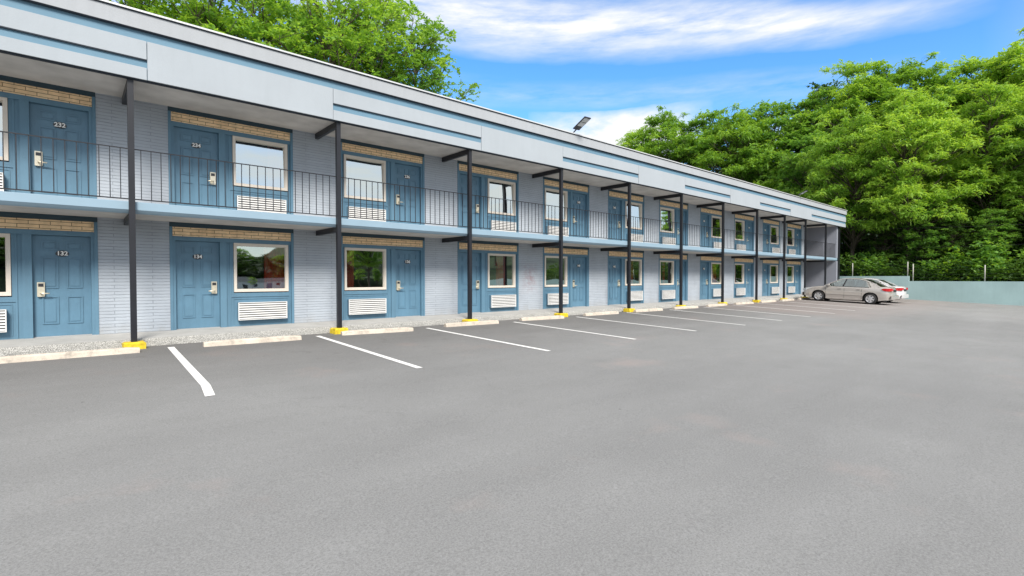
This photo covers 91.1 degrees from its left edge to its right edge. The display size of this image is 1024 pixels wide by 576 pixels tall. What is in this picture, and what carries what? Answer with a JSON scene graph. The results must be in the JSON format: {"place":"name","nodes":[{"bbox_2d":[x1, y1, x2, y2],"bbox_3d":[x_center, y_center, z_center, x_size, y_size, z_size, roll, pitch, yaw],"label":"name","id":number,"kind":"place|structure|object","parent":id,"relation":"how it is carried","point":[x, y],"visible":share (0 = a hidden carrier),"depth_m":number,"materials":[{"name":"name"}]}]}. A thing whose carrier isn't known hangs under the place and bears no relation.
{"place":"outdoors","nodes":[
{"label":"outdoors","id":0,"kind":"place"},
{"bbox_2d":[0,298,1023,575],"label":"ground","id":1,"kind":"structure","parent":0,"point":[842,438],"depth_m":4.50,"materials":[{"name":"grey asphalt"}]},
{"bbox_2d":[0,347,139,363],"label":"wheel stop","id":2,"kind":"object","parent":1,"relation":"on","point":[57,355],"visible":0.95,"depth_m":8.43,"materials":[{"name":"concrete"}]},
{"bbox_2d":[108,0,227,30],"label":"broadleaf tree","id":3,"kind":"object","parent":1,"relation":"on","point":[152,8],"visible":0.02,"depth_m":25.76,"materials":[{"name":"green plant"}]},
{"bbox_2d":[168,347,214,395],"bbox_3d":[-5.137,1.232,7.949,0.152,0.114,4.556,-1,1,-39],"label":"parking line","id":4,"kind":"object","parent":1,"relation":"on","point":[201,380],"visible":1,"depth_m":7.40,"materials":[{"name":"paint"}]},
{"bbox_2d":[109,0,327,58],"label":"broadleaf tree","id":5,"kind":"object","parent":1,"relation":"on","point":[228,15],"visible":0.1,"depth_m":27.19,"materials":[{"name":"green plant"}]},
{"bbox_2d":[203,335,301,346],"bbox_3d":[-5.348,1.096,10.428,1.836,0.121,0.174,-1,1,-39],"label":"wheel stop","id":6,"kind":"object","parent":1,"relation":"on","point":[250,340],"visible":0.92,"depth_m":10.33,"materials":[{"name":"concrete"}]},
{"bbox_2d":[178,0,348,67],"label":"broadleaf tree","id":7,"kind":"object","parent":1,"relation":"on","point":[279,12],"visible":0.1,"depth_m":28.59,"materials":[{"name":"green plant"}]},
{"bbox_2d":[275,6,362,71],"bbox_3d":[-14.381,-9.665,37.339,10.458,22.006,10.715,0,1,-19],"label":"broadleaf tree","id":8,"kind":"object","parent":1,"relation":"on","point":[313,36],"visible":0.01,"depth_m":35.38,"materials":[{"name":"green plant"}]},
{"bbox_2d":[229,0,416,83],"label":"broadleaf tree","id":9,"kind":"object","parent":1,"relation":"on","point":[364,31],"visible":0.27,"depth_m":29.33,"materials":[{"name":"green plant"}]},
{"bbox_2d":[317,336,422,367],"bbox_3d":[-2.978,1.195,9.819,0.110,0.114,4.581,-1,2,-41],"label":"parking line","id":10,"kind":"object","parent":1,"relation":"on","point":[389,358],"visible":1,"depth_m":9.35,"materials":[{"name":"paint"}]},
{"bbox_2d":[292,0,457,99],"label":"broadleaf tree","id":11,"kind":"object","parent":1,"relation":"on","point":[389,34],"visible":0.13,"depth_m":32.40,"materials":[{"name":"green plant"}]},
{"bbox_2d":[340,327,412,334],"bbox_3d":[-3.275,1.057,12.295,1.786,0.120,0.176,-1,1,-34],"label":"wheel stop","id":12,"kind":"object","parent":1,"relation":"on","point":[375,331],"visible":0.92,"depth_m":12.20,"materials":[{"name":"concrete"}]},
{"bbox_2d":[0,294,803,347],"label":"walkway","id":13,"kind":"structure","parent":1,"relation":"on","point":[84,338],"depth_m":12.13,"materials":[{"name":"concrete"}]},
{"bbox_2d":[0,296,812,356],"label":"kerb","id":14,"kind":"structure","parent":1,"relation":"on","point":[34,349],"depth_m":11.28,"materials":[{"name":"grey concrete"}]},
{"bbox_2d":[357,4,480,101],"bbox_3d":[-6.808,-9.291,35.707,9.305,21.282,9.534,0,1,-8],"label":"broadleaf tree","id":15,"kind":"object","parent":1,"relation":"on","point":[427,80],"visible":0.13,"depth_m":34.97,"materials":[{"name":"green plant"}]},
{"bbox_2d":[0,0,847,348],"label":"motel building","id":16,"kind":"structure","parent":1,"relation":"on","point":[160,172],"depth_m":12.42,"materials":[{"name":"paint"}]},
{"bbox_2d":[0,97,8,161],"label":"window","id":17,"kind":"structure","parent":16,"relation":"in","point":[3,101],"depth_m":9.33,"materials":[{"name":"beige glass"}]},
{"bbox_2d":[0,233,11,295],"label":"window","id":18,"kind":"structure","parent":16,"relation":"in","point":[8,292],"depth_m":9.37,"materials":[{"name":"beige plastic"}]},
{"bbox_2d":[29,103,89,197],"bbox_3d":[-8.875,-2.555,9.864,0.865,1.980,0.174,-1,2,-41],"label":"door","id":19,"kind":"structure","parent":16,"relation":"in","point":[45,121],"depth_m":9.87,"materials":[{"name":"paint"}]},
{"bbox_2d":[32,235,91,337],"bbox_3d":[-8.875,-0.035,9.915,0.865,1.980,0.174,-1,2,-41],"label":"door","id":20,"kind":"structure","parent":16,"relation":"in","point":[61,265],"depth_m":9.93,"materials":[{"name":"paint"}]},
{"bbox_2d":[174,127,218,208],"bbox_3d":[-7.145,-2.585,11.378,0.865,1.980,0.174,-1,2,-41],"label":"door","id":21,"kind":"structure","parent":16,"relation":"in","point":[187,142],"depth_m":11.39,"materials":[{"name":"paint"}]},
{"bbox_2d":[175,241,219,329],"bbox_3d":[-7.145,-0.066,11.429,0.865,1.980,0.174,-1,2,-41],"label":"door","id":22,"kind":"structure","parent":16,"relation":"in","point":[197,263],"depth_m":11.45,"materials":[{"name":"paint"}]},
{"bbox_2d":[232,135,287,191],"bbox_3d":[-6.191,-2.999,12.311,1.230,1.330,0.252,-1,2,-41],"label":"window","id":23,"kind":"structure","parent":16,"relation":"in","point":[250,151],"depth_m":12.25,"materials":[{"name":"glass"}]},
{"bbox_2d":[233,243,288,291],"bbox_3d":[-6.190,-0.480,12.361,1.230,1.330,0.251,-1,2,-41],"label":"window","id":24,"kind":"structure","parent":16,"relation":"in","point":[276,278],"depth_m":12.61,"materials":[{"name":"beige plastic"}]},
{"bbox_2d":[343,154,385,201],"bbox_3d":[-4.114,-3.050,14.028,1.230,1.162,0.102,-1,2,-41],"label":"window","id":25,"kind":"structure","parent":16,"relation":"in","point":[355,167],"depth_m":14.03,"materials":[{"name":"glass"}]},
{"bbox_2d":[344,247,385,290],"bbox_3d":[-4.162,-0.516,14.135,1.230,1.330,0.248,-1,2,-41],"label":"window","id":26,"kind":"structure","parent":16,"relation":"in","point":[348,252],"depth_m":13.99,"materials":[{"name":"beige plastic"}]},
{"bbox_2d":[395,163,419,224],"bbox_3d":[-3.105,-2.657,14.914,0.865,1.980,0.174,-1,2,-41],"label":"door","id":27,"kind":"structure","parent":16,"relation":"in","point":[406,175],"depth_m":14.94,"materials":[{"name":"paint"}]},
{"bbox_2d":[396,250,419,316],"bbox_3d":[-3.105,-0.137,14.965,0.865,1.980,0.174,-1,2,-41],"label":"door","id":28,"kind":"structure","parent":16,"relation":"in","point":[407,261],"depth_m":15.00,"materials":[{"name":"paint"}]},
{"bbox_2d":[460,252,479,312],"bbox_3d":[-1.398,-0.168,16.505,0.865,1.980,0.107,-1,2,-41],"label":"door","id":29,"kind":"structure","parent":16,"relation":"in","point":[463,256],"depth_m":16.57,"materials":[{"name":"paint"}]},
{"bbox_2d":[460,174,479,228],"bbox_3d":[-1.376,-2.687,16.428,0.865,1.980,0.174,-1,2,-41],"label":"door","id":30,"kind":"structure","parent":16,"relation":"in","point":[463,178],"depth_m":16.52,"materials":[{"name":"paint"}]},
{"bbox_2d":[488,253,515,287],"bbox_3d":[-0.421,-0.582,17.412,1.230,1.330,0.252,-1,2,-41],"label":"window","id":31,"kind":"structure","parent":16,"relation":"in","point":[500,258],"depth_m":17.56,"materials":[{"name":"beige plastic"}]},
{"bbox_2d":[488,178,515,215],"bbox_3d":[-0.372,-3.116,17.304,1.230,1.162,0.102,-1,2,-41],"label":"window","id":32,"kind":"structure","parent":16,"relation":"in","point":[500,189],"depth_m":17.34,"materials":[{"name":"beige glass"}]},
{"bbox_2d":[544,256,566,286],"bbox_3d":[1.655,-0.632,19.129,1.230,1.162,0.102,-1,2,-41],"label":"window","id":33,"kind":"structure","parent":16,"relation":"in","point":[565,258],"depth_m":19.11,"materials":[{"name":"beige plastic"}]},
{"bbox_2d":[544,188,567,221],"bbox_3d":[1.605,-3.137,19.136,1.230,1.330,0.254,-1,2,-41],"label":"window","id":34,"kind":"structure","parent":16,"relation":"in","point":[551,196],"depth_m":19.03,"materials":[{"name":"glass"}]},
{"bbox_2d":[573,257,584,306],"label":"door","id":35,"kind":"structure","parent":16,"relation":"in","point":[578,262],"depth_m":20.07,"materials":[{"name":"paint"}]},
{"bbox_2d":[573,193,584,237],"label":"door","id":36,"kind":"structure","parent":16,"relation":"in","point":[578,199],"depth_m":20.02,"materials":[{"name":"paint"}]},
{"bbox_2d":[573,116,590,132],"bbox_3d":[2.325,-5.524,17.157,0.292,0.455,0.768,-1,1,-37],"label":"floodlight","id":37,"kind":"object","parent":16,"relation":"on","point":[582,122],"visible":0.88,"depth_m":17.05,"materials":[{"name":"metal"}]},
{"bbox_2d":[609,258,619,304],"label":"door","id":38,"kind":"structure","parent":16,"relation":"in","point":[614,264],"depth_m":21.58,"materials":[{"name":"paint"}]},
{"bbox_2d":[609,199,620,240],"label":"door","id":39,"kind":"structure","parent":16,"relation":"in","point":[614,205],"depth_m":21.52,"materials":[{"name":"paint"}]},
{"bbox_2d":[625,259,641,285],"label":"window","id":40,"kind":"structure","parent":16,"relation":"in","point":[640,261],"depth_m":22.66,"materials":[{"name":"beige plastic"}]},
{"bbox_2d":[625,201,641,229],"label":"window","id":41,"kind":"structure","parent":16,"relation":"in","point":[636,208],"depth_m":22.46,"materials":[{"name":"clear glass"}]},
{"bbox_2d":[660,260,673,284],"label":"window","id":42,"kind":"structure","parent":16,"relation":"in","point":[663,262],"depth_m":24.35,"materials":[{"name":"beige plastic"}]},
{"bbox_2d":[660,207,673,232],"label":"window","id":43,"kind":"structure","parent":16,"relation":"in","point":[666,214],"depth_m":24.17,"materials":[{"name":"clear glass"}]},
{"bbox_2d":[677,261,684,300],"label":"door","id":44,"kind":"structure","parent":16,"relation":"in","point":[683,293],"depth_m":25.23,"materials":[{"name":"paint"}]},
{"bbox_2d":[678,210,684,245],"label":"door","id":45,"kind":"structure","parent":16,"relation":"in","point":[678,210],"depth_m":24.98,"materials":[{"name":"paint"}]},
{"bbox_2d":[701,262,707,299],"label":"door","id":46,"kind":"structure","parent":16,"relation":"in","point":[704,281],"depth_m":26.65,"materials":[{"name":"paint"}]},
{"bbox_2d":[701,214,707,247],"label":"door","id":47,"kind":"structure","parent":16,"relation":"in","point":[704,218],"depth_m":26.59,"materials":[{"name":"paint"}]},
{"bbox_2d":[711,262,720,283],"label":"window","id":48,"kind":"structure","parent":16,"relation":"in","point":[715,267],"depth_m":27.45,"materials":[{"name":"clear glass"}]},
{"bbox_2d":[711,216,721,237],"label":"window","id":49,"kind":"structure","parent":16,"relation":"in","point":[716,222],"depth_m":27.43,"materials":[{"name":"clear glass"}]},
{"bbox_2d":[734,263,743,283],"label":"window","id":50,"kind":"structure","parent":16,"relation":"in","point":[739,268],"depth_m":29.32,"materials":[{"name":"clear glass"}]},
{"bbox_2d":[735,219,744,240],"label":"window","id":51,"kind":"structure","parent":16,"relation":"in","point":[739,224],"depth_m":29.26,"materials":[{"name":"clear glass"}]},
{"bbox_2d":[746,264,750,296],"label":"door","id":52,"kind":"structure","parent":16,"relation":"in","point":[748,279],"depth_m":30.19,"materials":[{"name":"paint"}]},
{"bbox_2d":[747,222,751,250],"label":"door","id":53,"kind":"structure","parent":16,"relation":"in","point":[749,225],"depth_m":30.12,"materials":[{"name":"paint"}]},
{"bbox_2d":[763,265,767,295],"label":"door","id":54,"kind":"structure","parent":16,"relation":"in","point":[765,282],"depth_m":31.72,"materials":[{"name":"paint"}]},
{"bbox_2d":[763,224,767,251],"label":"door","id":55,"kind":"structure","parent":16,"relation":"in","point":[765,227],"depth_m":31.61,"materials":[{"name":"paint"}]},
{"bbox_2d":[770,265,777,282],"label":"window","id":56,"kind":"structure","parent":16,"relation":"in","point":[773,268],"depth_m":32.55,"materials":[{"name":"glass"}]},
{"bbox_2d":[770,225,778,243],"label":"window","id":57,"kind":"structure","parent":16,"relation":"in","point":[774,230],"depth_m":32.45,"materials":[{"name":"clear glass"}]},
{"bbox_2d":[787,266,793,282],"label":"window","id":58,"kind":"structure","parent":16,"relation":"in","point":[790,269],"depth_m":34.40,"materials":[{"name":"clear glass"}]},
{"bbox_2d":[787,228,793,245],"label":"window","id":59,"kind":"structure","parent":16,"relation":"in","point":[790,232],"depth_m":34.30,"materials":[{"name":"beige plastic"}]},
{"bbox_2d":[795,266,798,293],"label":"door","id":60,"kind":"structure","parent":16,"relation":"in","point":[797,267],"depth_m":35.28,"materials":[{"name":"paint"}]},
{"bbox_2d":[444,320,498,326],"bbox_3d":[-1.135,1.014,14.314,1.806,0.120,0.176,-1,1,-39],"label":"wheel stop","id":61,"kind":"object","parent":1,"relation":"on","point":[456,324],"visible":0.92,"depth_m":14.21,"materials":[{"name":"concrete"}]},
{"bbox_2d":[427,328,549,350],"bbox_3d":[-0.767,1.158,11.688,0.120,0.114,4.560,-1,2,-41],"label":"parking line","id":62,"kind":"object","parent":1,"relation":"on","point":[491,340],"visible":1,"depth_m":11.29,"materials":[{"name":"paint"}]},
{"bbox_2d":[519,315,563,320],"bbox_3d":[0.984,0.974,16.236,1.756,0.121,0.175,-1,1,-35],"label":"wheel stop","id":63,"kind":"object","parent":1,"relation":"on","point":[541,318],"visible":0.91,"depth_m":16.15,"materials":[{"name":"concrete"}]},
{"bbox_2d":[516,322,632,338],"bbox_3d":[1.496,1.125,13.603,0.110,0.116,4.421,-1,2,-41],"label":"parking line","id":64,"kind":"object","parent":1,"relation":"on","point":[576,330],"visible":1,"depth_m":13.23,"materials":[{"name":"paint"}]},
{"bbox_2d":[583,311,618,315],"bbox_3d":[3.262,0.932,18.309,1.806,0.121,0.174,-1,1,-39],"label":"wheel stop","id":65,"kind":"object","parent":1,"relation":"on","point":[600,313],"visible":0.92,"depth_m":18.20,"materials":[{"name":"concrete"}]},
{"bbox_2d":[580,317,694,330],"bbox_3d":[3.663,1.091,15.600,0.110,0.132,4.431,-1,2,-41],"label":"parking line","id":66,"kind":"object","parent":1,"relation":"on","point":[640,324],"visible":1,"depth_m":15.29,"materials":[{"name":"paint"}]},
{"bbox_2d":[633,308,662,311],"bbox_3d":[5.502,0.895,20.230,1.804,0.121,0.175,-1,1,-39],"label":"wheel stop","id":67,"kind":"object","parent":1,"relation":"on","point":[648,310],"visible":0.91,"depth_m":20.09,"materials":[{"name":"concrete"}]},
{"bbox_2d":[672,306,697,308],"bbox_3d":[7.621,0.860,22.059,1.808,0.120,0.176,-1,1,-38],"label":"wheel stop","id":68,"kind":"object","parent":1,"relation":"on","point":[684,307],"visible":0.91,"depth_m":21.93,"materials":[{"name":"concrete"}]},
{"bbox_2d":[706,303,726,306],"bbox_3d":[9.783,0.820,23.992,1.807,0.121,0.174,-1,2,-41],"label":"wheel stop","id":69,"kind":"object","parent":1,"relation":"on","point":[713,305],"visible":0.92,"depth_m":23.80,"materials":[{"name":"concrete"}]},
{"bbox_2d":[802,278,898,303],"bbox_3d":[19.901,0.118,29.682,1.960,1.450,4.570,-1,4,-41],"label":"parked car","id":70,"kind":"object","parent":1,"relation":"on","point":[868,291],"visible":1,"depth_m":28.85,"materials":[{"name":"beige paint"}]},
{"bbox_2d":[832,278,908,302],"bbox_3d":[21.978,0.079,31.606,1.960,1.450,4.570,-1,4,-41],"label":"parked car","id":71,"kind":"object","parent":1,"relation":"on","point":[901,292],"visible":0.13,"depth_m":30.01,"materials":[{"name":"white paint"}]},
{"bbox_2d":[840,276,1023,305],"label":"retaining wall","id":72,"kind":"structure","parent":1,"relation":"on","point":[1000,292],"depth_m":32.82,"materials":[{"name":"teal paint"}]},
{"bbox_2d":[852,262,989,280],"bbox_3d":[30.686,-1.089,31.657,0.068,1.350,15.818,-1,2,-41],"label":"wire fence","id":73,"kind":"object","parent":72,"relation":"on","point":[913,277],"visible":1,"depth_m":34.85,"materials":[{"name":"metal"}]},
{"bbox_2d":[111,0,1023,171],"label":"sky","id":74,"kind":"structure","parent":0,"point":[554,63],"materials":[{"name":"blue"}]},
{"bbox_2d":[840,222,1016,280],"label":"hillside","id":75,"kind":"structure","parent":0,"point":[888,260],"depth_m":49.81,"materials":[{"name":"green plant"}]},
{"bbox_2d":[616,122,676,159],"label":"feathery tree","id":76,"kind":"object","parent":75,"relation":"on","point":[632,140],"visible":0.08,"depth_m":61.10,"materials":[{"name":"green plant"}]},
{"bbox_2d":[631,105,716,166],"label":"feathery tree","id":77,"kind":"object","parent":75,"relation":"on","point":[670,129],"visible":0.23,"depth_m":58.31,"materials":[{"name":"green plant"}]},
{"bbox_2d":[661,109,740,179],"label":"broadleaf tree","id":78,"kind":"object","parent":75,"relation":"on","point":[699,123],"visible":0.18,"depth_m":56.44,"materials":[{"name":"green plant"}]},
{"bbox_2d":[678,102,790,188],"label":"feathery tree","id":79,"kind":"object","parent":75,"relation":"on","point":[733,170],"visible":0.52,"depth_m":52.71,"materials":[{"name":"green plant"}]},
{"bbox_2d":[727,98,824,187],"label":"broadleaf tree","id":80,"kind":"object","parent":75,"relation":"on","point":[777,110],"visible":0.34,"depth_m":51.56,"materials":[{"name":"green plant"}]},
{"bbox_2d":[773,79,841,163],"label":"broadleaf tree","id":81,"kind":"object","parent":75,"relation":"on","point":[815,85],"visible":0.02,"depth_m":59.03,"materials":[{"name":"green plant"}]},
{"bbox_2d":[768,127,853,207],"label":"broadleaf tree","id":82,"kind":"object","parent":75,"relation":"on","point":[786,172],"visible":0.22,"depth_m":46.06,"materials":[{"name":"green plant"}]},
{"bbox_2d":[771,86,851,202],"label":"broadleaf tree","id":83,"kind":"object","parent":75,"relation":"on","point":[817,104],"visible":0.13,"depth_m":50.61,"materials":[{"name":"green plant"}]},
{"bbox_2d":[840,229,845,260],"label":"sapling","id":84,"kind":"object","parent":75,"relation":"on","point":[842,238],"visible":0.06,"depth_m":41.95,"materials":[{"name":"green plant"}]},
{"bbox_2d":[840,225,863,275],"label":"sapling","id":85,"kind":"object","parent":75,"relation":"on","point":[846,248],"visible":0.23,"depth_m":44.37,"materials":[{"name":"green plant"}]},
{"bbox_2d":[791,104,917,267],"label":"feathery tree","id":86,"kind":"object","parent":75,"relation":"on","point":[822,161],"visible":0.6,"depth_m":40.21,"materials":[{"name":"green plant"}]},
{"bbox_2d":[792,58,919,205],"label":"feathery tree","id":87,"kind":"object","parent":75,"relation":"on","point":[851,68],"visible":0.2,"depth_m":47.78,"materials":[{"name":"green plant"}]},
{"bbox_2d":[841,216,873,256],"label":"sapling","id":88,"kind":"object","parent":75,"relation":"on","point":[863,240],"visible":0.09,"depth_m":45.94,"materials":[{"name":"green plant"}]},
{"bbox_2d":[848,247,898,275],"bbox_3d":[28.117,-1.718,39.293,3.633,3.023,3.568,0,1,-6],"label":"shrub","id":89,"kind":"object","parent":75,"relation":"on","point":[869,260],"visible":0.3,"depth_m":38.61,"materials":[{"name":"green plant"}]},
{"bbox_2d":[868,233,891,253],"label":"sapling","id":90,"kind":"object","parent":75,"relation":"on","point":[870,245],"visible":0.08,"depth_m":45.86,"materials":[{"name":"green plant"}]},
{"bbox_2d":[861,210,906,262],"bbox_3d":[29.326,-3.425,39.424,3.211,6.128,3.251,-1,1,-27],"label":"sapling","id":91,"kind":"object","parent":75,"relation":"on","point":[889,240],"visible":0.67,"depth_m":39.18,"materials":[{"name":"green plant"}]},
{"bbox_2d":[829,51,969,266],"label":"feathery tree","id":92,"kind":"object","parent":75,"relation":"on","point":[910,71],"visible":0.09,"depth_m":46.20,"materials":[{"name":"green plant"}]},
{"bbox_2d":[877,211,925,275],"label":"sapling","id":93,"kind":"object","parent":75,"relation":"on","point":[890,248],"visible":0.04,"depth_m":41.39,"materials":[{"name":"green plant"}]},
{"bbox_2d":[843,86,991,280],"bbox_3d":[30.356,-7.655,38.295,8.711,15.163,8.466,0,1,4],"label":"feathery tree","id":94,"kind":"object","parent":75,"relation":"on","point":[899,118],"visible":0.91,"depth_m":36.88,"materials":[{"name":"green plant"}]},
{"bbox_2d":[897,201,959,261],"bbox_3d":[30.739,-3.396,37.170,3.754,6.253,3.866,-1,1,-33],"label":"sapling","id":95,"kind":"object","parent":75,"relation":"on","point":[928,246],"visible":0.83,"depth_m":36.70,"materials":[{"name":"green plant"}]},
{"bbox_2d":[910,259,950,280],"bbox_3d":[30.086,-1.129,36.112,2.544,1.950,2.475,-1,2,-41],"label":"shrub","id":96,"kind":"object","parent":75,"relation":"on","point":[927,266],"visible":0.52,"depth_m":35.63,"materials":[{"name":"green plant"}]},
{"bbox_2d":[840,237,1023,280],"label":"undergrowth","id":97,"kind":"object","parent":75,"relation":"on","point":[894,263],"visible":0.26,"depth_m":35.87,"materials":[{"name":"green plant"}]},
{"bbox_2d":[881,58,1005,242],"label":"feathery tree","id":98,"kind":"object","parent":75,"relation":"on","point":[935,79],"visible":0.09,"depth_m":43.38,"materials":[{"name":"green plant"}]},
{"bbox_2d":[926,245,985,280],"bbox_3d":[30.985,-1.544,35.141,3.245,2.928,3.269,0,1,-8],"label":"shrub","id":99,"kind":"object","parent":75,"relation":"on","point":[953,277],"visible":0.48,"depth_m":34.84,"materials":[{"name":"green plant"}]},
{"bbox_2d":[932,206,980,260],"bbox_3d":[31.893,-3.066,36.301,2.892,5.520,2.928,0,1,17],"label":"sapling","id":100,"kind":"object","parent":75,"relation":"on","point":[965,240],"visible":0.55,"depth_m":35.83,"materials":[{"name":"green plant"}]},
{"bbox_2d":[932,199,996,257],"bbox_3d":[34.438,-3.827,38.586,4.007,6.481,3.890,1,1,27],"label":"sapling","id":101,"kind":"object","parent":75,"relation":"on","point":[972,209],"visible":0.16,"depth_m":37.76,"materials":[{"name":"green plant"}]},
{"bbox_2d":[911,54,1023,200],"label":"feathery tree","id":102,"kind":"object","parent":75,"relation":"on","point":[973,68],"visible":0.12,"depth_m":42.73,"materials":[{"name":"green plant"}]},
{"bbox_2d":[928,77,1023,244],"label":"feathery tree","id":103,"kind":"object","parent":75,"relation":"on","point":[996,111],"visible":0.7,"depth_m":36.39,"materials":[{"name":"green plant"}]},
{"bbox_2d":[948,27,1023,258],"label":"feathery tree","id":104,"kind":"object","parent":75,"relation":"on","point":[1012,52],"visible":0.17,"depth_m":40.69,"materials":[{"name":"green plant"}]},
{"bbox_2d":[961,237,1013,280],"bbox_3d":[31.946,-1.818,33.785,3.178,3.385,2.816,-1,2,-41],"label":"shrub","id":105,"kind":"object","parent":75,"relation":"on","point":[989,258],"visible":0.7,"depth_m":33.30,"materials":[{"name":"green plant"}]},
{"bbox_2d":[969,207,1022,276],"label":"sapling","id":106,"kind":"object","parent":75,"relation":"on","point":[980,223],"visible":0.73,"depth_m":34.67,"materials":[{"name":"green plant"}]},
{"bbox_2d":[980,89,1023,218],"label":"feathery tree","id":107,"kind":"object","parent":75,"relation":"on","point":[1016,145],"visible":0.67,"depth_m":35.04,"materials":[{"name":"green plant"}]},
{"bbox_2d":[984,192,1023,256],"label":"sapling","id":108,"kind":"object","parent":75,"relation":"on","point":[1019,222],"visible":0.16,"depth_m":36.00,"materials":[{"name":"green plant"}]},
{"bbox_2d":[1008,248,1023,281],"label":"shrub","id":109,"kind":"object","parent":75,"relation":"on","point":[1020,278],"visible":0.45,"depth_m":32.58,"materials":[{"name":"green plant"}]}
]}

